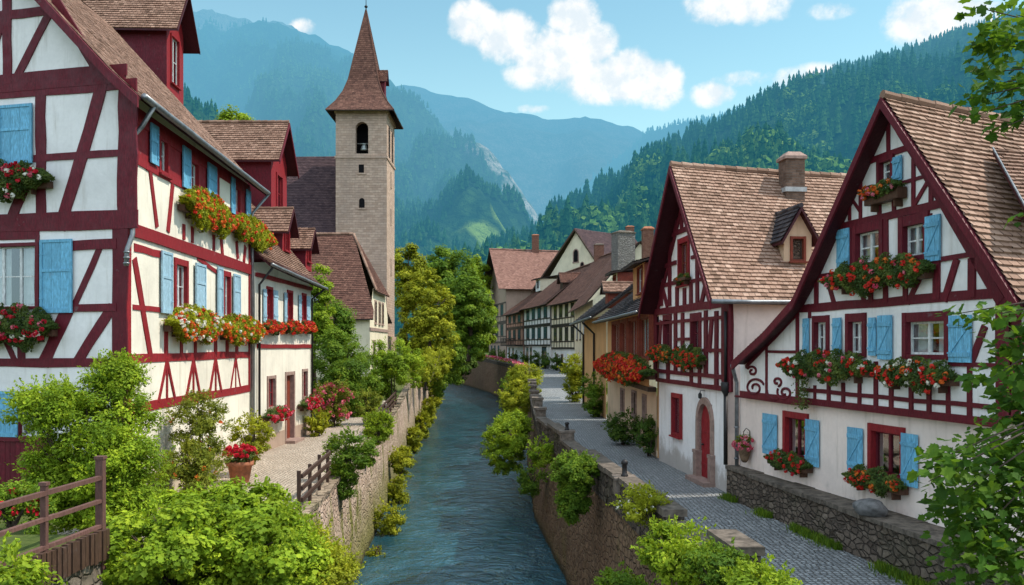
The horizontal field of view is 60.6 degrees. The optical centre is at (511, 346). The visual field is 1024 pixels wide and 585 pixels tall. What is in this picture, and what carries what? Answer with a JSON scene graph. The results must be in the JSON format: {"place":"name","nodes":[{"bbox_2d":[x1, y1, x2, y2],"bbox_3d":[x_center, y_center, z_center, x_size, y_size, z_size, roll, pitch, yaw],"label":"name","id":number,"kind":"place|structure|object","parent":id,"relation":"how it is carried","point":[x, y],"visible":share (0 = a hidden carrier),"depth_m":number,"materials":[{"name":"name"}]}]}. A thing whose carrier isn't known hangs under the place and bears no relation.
{"place":"outdoors","nodes":[
{"label":"outdoors","id":0,"kind":"place"},
{"bbox_2d":[0,535,84,556],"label":"terrace","id":1,"kind":"structure","parent":0,"point":[29,542],"depth_m":13.47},
{"bbox_2d":[0,531,67,584],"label":"bush","id":2,"kind":"object","parent":1,"relation":"on","point":[15,572],"visible":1,"depth_m":10.64,"materials":[{"name":"green plant"}]},
{"bbox_2d":[52,401,386,539],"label":"path","id":3,"kind":"structure","parent":0,"point":[281,465],"depth_m":31.98,"materials":[{"name":"stone"}]},
{"bbox_2d":[0,347,185,534],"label":"bush","id":4,"kind":"object","parent":3,"relation":"on","point":[130,473],"visible":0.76,"depth_m":18.53,"materials":[{"name":"green plant"}]},
{"bbox_2d":[154,387,234,494],"bbox_3d":[-8.775,2.764,23.957,2.181,3.287,3.050,0,0,0],"label":"bush","id":5,"kind":"object","parent":3,"relation":"on","point":[195,468],"visible":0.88,"depth_m":23.96,"materials":[{"name":"green plant"}]},
{"bbox_2d":[222,443,257,483],"bbox_3d":[-8.363,3.576,26.981,1.040,1.237,1.072,0,0,-37],"label":"flower pot","id":6,"kind":"object","parent":3,"relation":"on","point":[238,466],"visible":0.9,"depth_m":26.73,"materials":[{"name":"ceramic"}]},
{"bbox_2d":[227,408,275,465],"bbox_3d":[-8.471,2.952,28.577,1.559,1.904,1.535,0,0,0],"label":"bush","id":7,"kind":"object","parent":3,"relation":"on","point":[253,440],"visible":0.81,"depth_m":28.55,"materials":[{"name":"green plant"}]},
{"bbox_2d":[302,407,331,436],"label":"bush","id":8,"kind":"object","parent":3,"relation":"on","point":[317,425],"visible":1,"depth_m":40.85,"materials":[{"name":"green plant"}]},
{"bbox_2d":[313,374,356,426],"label":"bush","id":9,"kind":"object","parent":3,"relation":"on","point":[334,407],"visible":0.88,"depth_m":45.79,"materials":[{"name":"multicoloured plant"}]},
{"bbox_2d":[354,387,381,422],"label":"bush","id":10,"kind":"object","parent":3,"relation":"on","point":[372,404],"visible":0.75,"depth_m":46.90,"materials":[{"name":"green plant"}]},
{"bbox_2d":[362,336,426,406],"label":"bush","id":11,"kind":"object","parent":3,"relation":"on","point":[393,365],"visible":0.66,"depth_m":55.38,"materials":[{"name":"green plant"}]},
{"bbox_2d":[197,120,298,206],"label":"red gabled house","id":12,"kind":"structure","parent":0,"point":[262,153],"depth_m":43.99,"materials":[{"name":"clear paint"}]},
{"bbox_2d":[184,102,402,350],"bbox_3d":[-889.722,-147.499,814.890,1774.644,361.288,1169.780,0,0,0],"label":"hill","id":13,"kind":"structure","parent":0,"point":[188,107],"depth_m":609.25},
{"bbox_2d":[183,83,439,339],"bbox_3d":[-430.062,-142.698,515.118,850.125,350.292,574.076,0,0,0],"label":"hill forest","id":14,"kind":"object","parent":13,"relation":"on","point":[207,109],"visible":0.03,"depth_m":614.21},
{"bbox_2d":[0,352,607,584],"bbox_3d":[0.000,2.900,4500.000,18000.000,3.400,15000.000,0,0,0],"label":"ground","id":15,"kind":"structure","parent":0,"point":[20,532],"depth_m":21.28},
{"bbox_2d":[0,477,58,534],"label":"bush","id":16,"kind":"object","parent":15,"relation":"on","point":[31,508],"visible":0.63,"depth_m":14.48,"materials":[{"name":"green plant"}]},
{"bbox_2d":[5,528,109,584],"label":"garden wall","id":17,"kind":"structure","parent":15,"relation":"on","point":[78,561],"depth_m":13.03,"materials":[{"name":"wood"}]},
{"bbox_2d":[0,455,106,572],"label":"railing","id":18,"kind":"object","parent":17,"relation":"on","point":[98,479],"visible":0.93,"depth_m":12.71,"materials":[{"name":"brown wood"}]},
{"bbox_2d":[0,0,270,500],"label":"timbered house","id":19,"kind":"structure","parent":15,"relation":"on","point":[104,244],"depth_m":22.60,"materials":[{"name":"white paint"}]},
{"bbox_2d":[0,242,38,308],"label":"window","id":20,"kind":"structure","parent":19,"relation":"in","point":[18,261],"depth_m":22.75,"materials":[{"name":"glass"}]},
{"bbox_2d":[0,158,54,203],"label":"flower box","id":21,"kind":"object","parent":19,"relation":"attached to","point":[33,179],"visible":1,"depth_m":22.10,"materials":[{"name":"plant"}]},
{"bbox_2d":[0,302,59,352],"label":"flower box","id":22,"kind":"object","parent":19,"relation":"attached to","point":[36,323],"visible":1,"depth_m":22.07,"materials":[{"name":"plant"}]},
{"bbox_2d":[158,130,172,179],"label":"window","id":23,"kind":"structure","parent":19,"relation":"in","point":[164,149],"depth_m":24.57,"materials":[{"name":"red paint"}]},
{"bbox_2d":[173,257,188,311],"bbox_3d":[-10.057,-1.786,25.759,0.910,1.567,1.253,0,0,0],"label":"window","id":24,"kind":"structure","parent":19,"relation":"in","point":[182,264],"depth_m":26.16,"materials":[{"name":"white paint"}]},
{"bbox_2d":[161,303,227,345],"bbox_3d":[-9.468,-0.658,26.506,0.601,1.285,4.880,0,0,-2],"label":"flower box","id":25,"kind":"object","parent":19,"relation":"attached to","point":[189,323],"visible":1,"depth_m":25.65,"materials":[{"name":"plant"}]},
{"bbox_2d":[177,185,239,239],"bbox_3d":[-9.500,-4.244,27.738,0.627,1.506,5.095,0,0,-2],"label":"flower box","id":26,"kind":"object","parent":19,"relation":"attached to","point":[203,208],"visible":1,"depth_m":26.97,"materials":[{"name":"plant"}]},
{"bbox_2d":[219,313,270,346],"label":"flower box","id":27,"kind":"object","parent":19,"relation":"attached to","point":[240,329],"visible":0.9,"depth_m":30.95,"materials":[{"name":"plant"}]},
{"bbox_2d":[232,213,277,252],"bbox_3d":[-9.712,-4.285,33.195,0.604,1.363,5.778,0,0,-2],"label":"flower box","id":28,"kind":"object","parent":19,"relation":"attached to","point":[260,236],"visible":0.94,"depth_m":32.59,"materials":[{"name":"plant"}]},
{"bbox_2d":[96,474,335,584],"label":"bush","id":29,"kind":"object","parent":15,"relation":"on","point":[229,533],"visible":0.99,"depth_m":14.70,"materials":[{"name":"green plant"}]},
{"bbox_2d":[250,203,327,455],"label":"white house","id":30,"kind":"structure","parent":15,"relation":"on","point":[283,363],"depth_m":38.98,"materials":[{"name":"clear paint"}]},
{"bbox_2d":[261,405,294,423],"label":"flower box","id":31,"kind":"object","parent":30,"relation":"attached to","point":[278,414],"visible":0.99,"depth_m":35.35,"materials":[{"name":"plant"}]},
{"bbox_2d":[309,263,335,388],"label":"tree","id":32,"kind":"object","parent":15,"relation":"on","point":[321,314],"visible":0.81,"depth_m":55.60,"materials":[{"name":"green plant"}]},
{"bbox_2d":[222,372,436,583],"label":"canal wall","id":33,"kind":"structure","parent":15,"relation":"on","point":[353,522],"depth_m":34.19,"materials":[{"name":"stone"}]},
{"bbox_2d":[297,449,330,511],"bbox_3d":[-5.352,3.607,23.902,0.143,1.125,4.914,0,0,-4],"label":"fence","id":34,"kind":"object","parent":33,"relation":"on","point":[308,483],"visible":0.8,"depth_m":23.11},
{"bbox_2d":[299,513,365,584],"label":"bush","id":35,"kind":"object","parent":33,"relation":"on","point":[344,569],"visible":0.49,"depth_m":15.57,"materials":[{"name":"green plant"}]},
{"bbox_2d":[321,423,379,499],"bbox_3d":[-5.060,3.615,27.510,1.842,2.467,1.540,0,0,0],"label":"bush","id":36,"kind":"object","parent":33,"relation":"attached to","point":[342,466],"visible":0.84,"depth_m":27.30,"materials":[{"name":"green plant"}]},
{"bbox_2d":[361,407,396,445],"bbox_3d":[-5.325,3.202,35.017,1.469,1.576,1.443,0,0,0],"label":"bush","id":37,"kind":"object","parent":33,"relation":"on","point":[375,423],"visible":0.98,"depth_m":34.81,"materials":[{"name":"green plant"}]},
{"bbox_2d":[373,496,406,534],"bbox_3d":[-5.291,7.309,37.544,1.582,1.779,1.636,0,0,0],"label":"bush","id":38,"kind":"object","parent":33,"relation":"attached to","point":[388,523],"visible":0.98,"depth_m":37.31,"materials":[{"name":"green plant"}]},
{"bbox_2d":[387,473,410,503],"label":"bush","id":39,"kind":"object","parent":33,"relation":"attached to","point":[396,493],"visible":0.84,"depth_m":44.57,"materials":[{"name":"green plant"}]},
{"bbox_2d":[388,445,417,479],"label":"bush","id":40,"kind":"object","parent":33,"relation":"attached to","point":[400,458],"visible":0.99,"depth_m":46.21,"materials":[{"name":"green plant"}]},
{"bbox_2d":[409,344,453,389],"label":"bush","id":41,"kind":"object","parent":33,"relation":"on","point":[433,366],"visible":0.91,"depth_m":66.19,"materials":[{"name":"green plant"}]},
{"bbox_2d":[321,299,358,352],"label":"tree","id":42,"kind":"object","parent":15,"relation":"on","point":[344,321],"visible":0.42,"depth_m":59.51,"materials":[{"name":"green plant"}]},
{"bbox_2d":[287,5,403,353],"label":"church","id":43,"kind":"structure","parent":15,"relation":"on","point":[348,187],"depth_m":85.05,"materials":[{"name":"stone"}]},
{"bbox_2d":[313,324,385,416],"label":"bush","id":44,"kind":"object","parent":15,"relation":"on","point":[344,362],"visible":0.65,"depth_m":51.41,"materials":[{"name":"green plant"}]},
{"bbox_2d":[310,232,391,385],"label":"sacristy","id":45,"kind":"structure","parent":15,"relation":"on","point":[353,277],"depth_m":72.85,"materials":[{"name":"red tile"}]},
{"bbox_2d":[394,242,428,336],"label":"tree","id":46,"kind":"object","parent":15,"relation":"on","point":[402,268],"visible":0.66,"depth_m":111.28,"materials":[{"name":"green plant"}]},
{"bbox_2d":[395,267,459,382],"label":"tree","id":47,"kind":"object","parent":15,"relation":"on","point":[427,324],"visible":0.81,"depth_m":82.90,"materials":[{"name":"green plant"}]},
{"bbox_2d":[418,330,467,396],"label":"tree","id":48,"kind":"object","parent":15,"relation":"on","point":[458,360],"visible":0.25,"depth_m":91.36,"materials":[{"name":"green plant"}]},
{"bbox_2d":[419,245,478,339],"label":"tree","id":49,"kind":"object","parent":15,"relation":"on","point":[446,270],"visible":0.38,"depth_m":126.45,"materials":[{"name":"green plant"}]},
{"bbox_2d":[444,268,496,361],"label":"tree","id":50,"kind":"object","parent":15,"relation":"on","point":[468,314],"visible":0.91,"depth_m":118.72,"materials":[{"name":"green plant"}]},
{"bbox_2d":[484,234,558,360],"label":"row house","id":51,"kind":"structure","parent":15,"relation":"on","point":[512,273],"depth_m":159.53,"materials":[{"name":"brown paint"}]},
{"bbox_2d":[500,291,553,361],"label":"row house","id":52,"kind":"structure","parent":15,"relation":"on","point":[513,341],"depth_m":146.05,"materials":[{"name":"paint"}]},
{"bbox_2d":[519,262,591,368],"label":"row house","id":53,"kind":"structure","parent":15,"relation":"on","point":[537,323],"depth_m":131.06,"materials":[{"name":"paint"}]},
{"bbox_2d":[450,361,678,584],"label":"canal wall","id":54,"kind":"structure","parent":15,"relation":"on","point":[593,542],"depth_m":27.69,"materials":[{"name":"stone"}]},
{"bbox_2d":[479,408,533,475],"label":"bush","id":55,"kind":"object","parent":54,"relation":"attached to","point":[509,431],"visible":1,"depth_m":44.74,"materials":[{"name":"green plant"}]},
{"bbox_2d":[515,462,547,497],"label":"bush","id":56,"kind":"object","parent":54,"relation":"attached to","point":[531,486],"visible":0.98,"depth_m":36.32,"materials":[{"name":"green plant"}]},
{"bbox_2d":[479,358,764,584],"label":"parapet","id":57,"kind":"structure","parent":54,"relation":"on","point":[603,489],"depth_m":22.53,"materials":[{"name":"stone"}]},
{"bbox_2d":[494,378,530,418],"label":"bush","id":58,"kind":"object","parent":57,"relation":"attached to","point":[517,400],"visible":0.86,"depth_m":57.32,"materials":[{"name":"green plant"}]},
{"bbox_2d":[504,361,544,392],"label":"bush","id":59,"kind":"object","parent":57,"relation":"on","point":[520,372],"visible":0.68,"depth_m":69.63,"materials":[{"name":"green plant"}]},
{"bbox_2d":[523,431,553,468],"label":"bush","id":60,"kind":"object","parent":57,"relation":"attached to","point":[545,448],"visible":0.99,"depth_m":34.75,"materials":[{"name":"green plant"}]},
{"bbox_2d":[547,449,599,525],"bbox_3d":[1.765,3.913,24.439,1.633,2.137,1.504,0,0,0],"label":"bush","id":61,"kind":"object","parent":57,"relation":"attached to","point":[573,474],"visible":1,"depth_m":24.23,"materials":[{"name":"green plant"}]},
{"bbox_2d":[605,480,674,527],"bbox_3d":[2.674,3.213,17.979,1.259,0.936,1.222,0,0,-33],"label":"bush","id":62,"kind":"object","parent":57,"relation":"on","point":[641,507],"visible":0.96,"depth_m":17.79,"materials":[{"name":"green plant"}]},
{"bbox_2d":[629,514,716,584],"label":"bush","id":63,"kind":"object","parent":57,"relation":"on","point":[665,562],"visible":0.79,"depth_m":14.27,"materials":[{"name":"green plant"}]},
{"bbox_2d":[681,536,753,584],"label":"bush","id":64,"kind":"object","parent":57,"relation":"on","point":[703,559],"visible":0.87,"depth_m":12.50,"materials":[{"name":"green plant"}]},
{"bbox_2d":[593,560,657,584],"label":"bush","id":65,"kind":"object","parent":54,"relation":"attached to","point":[613,578],"visible":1,"depth_m":17.00,"materials":[{"name":"green plant"}]},
{"bbox_2d":[531,226,636,291],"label":"tall gabled house","id":66,"kind":"structure","parent":15,"relation":"on","point":[576,250],"depth_m":145.40,"materials":[{"name":"paint"}]},
{"bbox_2d":[546,242,637,365],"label":"row house","id":67,"kind":"structure","parent":15,"relation":"on","point":[563,302],"depth_m":116.33,"materials":[{"name":"paint"}]},
{"bbox_2d":[569,226,655,418],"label":"peach house","id":68,"kind":"structure","parent":15,"relation":"on","point":[618,288],"depth_m":54.24,"materials":[{"name":"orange paint"}]},
{"bbox_2d":[568,230,656,387],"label":"set back house","id":69,"kind":"structure","parent":15,"relation":"on","point":[625,249],"depth_m":78.04,"materials":[{"name":"paint"}]},
{"bbox_2d":[592,257,658,457],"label":"orange house","id":70,"kind":"structure","parent":15,"relation":"on","point":[629,331],"depth_m":38.33,"materials":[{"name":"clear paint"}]},
{"bbox_2d":[592,351,656,386],"bbox_3d":[4.726,0.936,39.570,0.796,1.515,17.465,0,0,0],"label":"flower box","id":71,"kind":"object","parent":70,"relation":"attached to","point":[626,369],"visible":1,"depth_m":35.88,"materials":[{"name":"plant"}]},
{"bbox_2d":[638,314,658,359],"bbox_3d":[5.512,-0.370,34.135,0.819,1.778,2.843,0,0,0],"label":"window","id":72,"kind":"structure","parent":70,"relation":"in","point":[645,323],"depth_m":34.10,"materials":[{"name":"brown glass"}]},
{"bbox_2d":[638,151,846,491],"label":"timbered house","id":73,"kind":"structure","parent":15,"relation":"on","point":[738,243],"depth_m":27.43,"materials":[{"name":"white paint"}]},
{"bbox_2d":[645,344,673,363],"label":"flower box","id":74,"kind":"object","parent":73,"relation":"attached to","point":[656,354],"visible":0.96,"depth_m":30.96,"materials":[{"name":"plant"}]},
{"bbox_2d":[669,392,682,439],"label":"window","id":75,"kind":"structure","parent":73,"relation":"in","point":[676,399],"depth_m":30.08,"materials":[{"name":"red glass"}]},
{"bbox_2d":[675,235,689,287],"bbox_3d":[6.036,-2.811,29.138,0.870,1.648,1.331,0,0,-6],"label":"window","id":76,"kind":"structure","parent":73,"relation":"in","point":[683,244],"depth_m":29.38,"materials":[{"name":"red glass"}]},
{"bbox_2d":[667,343,706,372],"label":"flower box","id":77,"kind":"object","parent":73,"relation":"attached to","point":[683,357],"visible":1,"depth_m":27.81,"materials":[{"name":"plant"}]},
{"bbox_2d":[701,406,709,478],"bbox_3d":[6.010,2.927,27.020,0.139,2.306,1.187,0,0,-6],"label":"door","id":78,"kind":"structure","parent":73,"relation":"in","point":[705,422],"depth_m":27.21,"materials":[{"name":"wood"}]},
{"bbox_2d":[725,465,1023,584],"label":"rubble wall","id":79,"kind":"structure","parent":15,"relation":"on","point":[892,538],"depth_m":17.80,"materials":[{"name":"stone"}]},
{"bbox_2d":[852,498,887,516],"bbox_3d":[7.014,3.144,17.187,0.550,0.350,0.697,7,-4,-34],"label":"boulder","id":80,"kind":"object","parent":79,"relation":"on","point":[869,507],"visible":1,"depth_m":16.98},
{"bbox_2d":[730,90,1023,541],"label":"timbered house","id":81,"kind":"structure","parent":15,"relation":"on","point":[963,201],"depth_m":17.13,"materials":[{"name":"white paint"}]},
{"bbox_2d":[731,428,753,462],"bbox_3d":[6.198,2.647,23.525,0.635,0.930,0.749,0,0,19],"label":"hanging basket","id":82,"kind":"object","parent":81,"relation":"attached to","point":[744,448],"visible":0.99,"depth_m":23.46,"materials":[{"name":"wicker"}]},
{"bbox_2d":[763,448,813,477],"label":"flower box","id":83,"kind":"object","parent":81,"relation":"attached to","point":[776,459],"visible":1,"depth_m":21.04,"materials":[{"name":"plant"}]},
{"bbox_2d":[782,410,808,462],"bbox_3d":[7.233,2.175,21.309,0.806,1.176,1.179,0,0,-11],"label":"window","id":84,"kind":"structure","parent":81,"relation":"in","point":[787,416],"depth_m":21.70,"materials":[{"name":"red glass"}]},
{"bbox_2d":[812,315,829,354],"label":"window","id":85,"kind":"structure","parent":81,"relation":"in","point":[817,321],"depth_m":20.00,"materials":[{"name":"white paint"}]},
{"bbox_2d":[775,348,876,409],"bbox_3d":[6.886,0.742,19.446,0.428,1.456,3.859,0,0,-11],"label":"flower box","id":86,"kind":"object","parent":81,"relation":"attached to","point":[827,366],"visible":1,"depth_m":19.24,"materials":[{"name":"plant"}]},
{"bbox_2d":[845,313,866,356],"bbox_3d":[7.632,-0.242,18.597,0.808,0.931,0.718,0,0,-11],"label":"window","id":87,"kind":"structure","parent":81,"relation":"in","point":[851,320],"depth_m":18.58,"materials":[{"name":"white paint"}]},
{"bbox_2d":[852,219,883,267],"bbox_3d":[7.717,-2.100,18.180,0.804,0.913,1.049,0,0,-11],"label":"window","id":88,"kind":"structure","parent":81,"relation":"in","point":[873,231],"depth_m":18.35,"materials":[{"name":"white paint"}]},
{"bbox_2d":[841,463,908,499],"bbox_3d":[7.356,2.730,17.854,0.410,0.665,1.970,0,0,-11],"label":"flower box","id":89,"kind":"object","parent":81,"relation":"attached to","point":[858,477],"visible":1,"depth_m":17.67,"materials":[{"name":"plant"}]},
{"bbox_2d":[817,252,935,297],"bbox_3d":[7.242,-1.436,17.650,0.434,0.903,3.625,0,0,-11],"label":"flower box","id":90,"kind":"object","parent":81,"relation":"attached to","point":[906,273],"visible":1,"depth_m":17.31,"materials":[{"name":"plant"}]},
{"bbox_2d":[857,178,906,211],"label":"flower box","id":91,"kind":"object","parent":81,"relation":"attached to","point":[874,196],"visible":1,"depth_m":17.19,"materials":[{"name":"plant"}]},
{"bbox_2d":[867,423,905,479],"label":"window","id":92,"kind":"structure","parent":81,"relation":"in","point":[892,434],"depth_m":18.20,"materials":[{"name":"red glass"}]},
{"bbox_2d":[898,211,929,260],"bbox_3d":[8.004,-2.068,16.743,0.805,0.904,0.884,0,0,-11],"label":"window","id":93,"kind":"structure","parent":81,"relation":"in","point":[907,223],"depth_m":16.87,"materials":[{"name":"white paint"}]},
{"bbox_2d":[869,355,959,395],"bbox_3d":[7.501,0.528,16.395,0.425,0.780,2.286,0,0,-12],"label":"flower box","id":94,"kind":"object","parent":81,"relation":"attached to","point":[927,375],"visible":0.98,"depth_m":16.18,"materials":[{"name":"plant"}]},
{"bbox_2d":[901,310,950,359],"bbox_3d":[8.070,-0.206,16.409,0.808,0.893,1.314,0,0,-11],"label":"window","id":95,"kind":"structure","parent":81,"relation":"in","point":[932,337],"depth_m":16.63,"materials":[{"name":"white paint"}]},
{"bbox_2d":[907,0,1023,584],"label":"maple tree","id":96,"kind":"object","parent":15,"relation":"on","point":[997,549],"visible":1,"depth_m":8.97,"materials":[{"name":"green plant"}]},
{"bbox_2d":[183,9,537,263],"bbox_3d":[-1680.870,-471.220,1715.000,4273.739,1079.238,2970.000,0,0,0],"label":"mountain","id":97,"kind":"structure","parent":0,"point":[475,215],"depth_m":1569.87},
{"bbox_2d":[183,16,536,265],"bbox_3d":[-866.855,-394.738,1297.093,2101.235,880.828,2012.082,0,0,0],"label":"mountain forest","id":98,"kind":"object","parent":97,"relation":"on","point":[419,222],"visible":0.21,"depth_m":1468.99,"materials":[{"name":"plant"}]},
{"bbox_2d":[352,384,566,584],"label":"water","id":99,"kind":"structure","parent":0,"point":[470,519],"depth_m":40.08,"materials":[{"name":"liquid"}]},
{"bbox_2d":[396,85,643,214],"bbox_3d":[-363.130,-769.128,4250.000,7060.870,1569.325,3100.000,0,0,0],"label":"mountain range","id":100,"kind":"structure","parent":0,"point":[542,162],"depth_m":4597.52,"materials":[{"name":"stone"}]},
{"bbox_2d":[191,0,1023,132],"label":"sky","id":101,"kind":"structure","parent":0,"point":[640,65],"materials":[{"name":"blue"}]},
{"bbox_2d":[589,106,744,190],"bbox_3d":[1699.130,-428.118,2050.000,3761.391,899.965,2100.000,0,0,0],"label":"ridge","id":102,"kind":"structure","parent":0,"point":[681,127],"depth_m":2242.09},
{"bbox_2d":[542,50,901,221],"bbox_3d":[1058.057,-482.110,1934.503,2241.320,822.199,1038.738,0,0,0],"label":"ridge forest","id":103,"kind":"object","parent":102,"relation":"on","point":[659,130],"visible":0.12,"depth_m":2265.48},
{"bbox_2d":[533,367,907,584],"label":"street","id":104,"kind":"structure","parent":0,"point":[811,563],"depth_m":22.56,"materials":[{"name":"stone"}]},
{"bbox_2d":[557,352,581,401],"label":"bush","id":105,"kind":"object","parent":104,"relation":"on","point":[572,372],"visible":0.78,"depth_m":61.56,"materials":[{"name":"green plant"}]},
{"bbox_2d":[577,371,607,416],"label":"bush","id":106,"kind":"object","parent":104,"relation":"on","point":[593,406],"visible":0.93,"depth_m":50.66,"materials":[{"name":"green plant"}]},
{"bbox_2d":[600,406,639,444],"bbox_3d":[4.733,3.379,37.508,1.928,1.664,1.797,0,0,0],"label":"bush","id":107,"kind":"object","parent":104,"relation":"on","point":[621,433],"visible":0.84,"depth_m":37.10,"materials":[{"name":"green plant"}]},
{"bbox_2d":[632,414,658,456],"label":"bush","id":108,"kind":"object","parent":104,"relation":"on","point":[646,438],"visible":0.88,"depth_m":33.32,"materials":[{"name":"green plant"}]},
{"bbox_2d":[716,552,802,584],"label":"bush","id":109,"kind":"object","parent":104,"relation":"on","point":[745,572],"visible":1,"depth_m":11.52,"materials":[{"name":"green plant"}]},
{"bbox_2d":[717,492,939,584],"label":"grass","id":110,"kind":"structure","parent":104,"relation":"on","point":[896,574],"depth_m":18.24,"materials":[{"name":"green plant"}]},
{"bbox_2d":[529,35,1023,233],"bbox_3d":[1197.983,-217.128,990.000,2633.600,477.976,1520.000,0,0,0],"label":"hillside","id":111,"kind":"structure","parent":0,"point":[846,121],"depth_m":717.35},
{"bbox_2d":[440,71,1013,352],"bbox_3d":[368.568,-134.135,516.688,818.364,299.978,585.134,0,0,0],"label":"broadleaf forest","id":112,"kind":"object","parent":111,"relation":"on","point":[607,218],"visible":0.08,"depth_m":449.63,"materials":[{"name":"plant"}]},
{"bbox_2d":[446,4,1023,296],"bbox_3d":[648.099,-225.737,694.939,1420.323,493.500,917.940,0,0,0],"label":"conifer forest","id":113,"kind":"object","parent":111,"relation":"on","point":[845,75],"visible":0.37,"depth_m":713.01,"materials":[{"name":"plant"}]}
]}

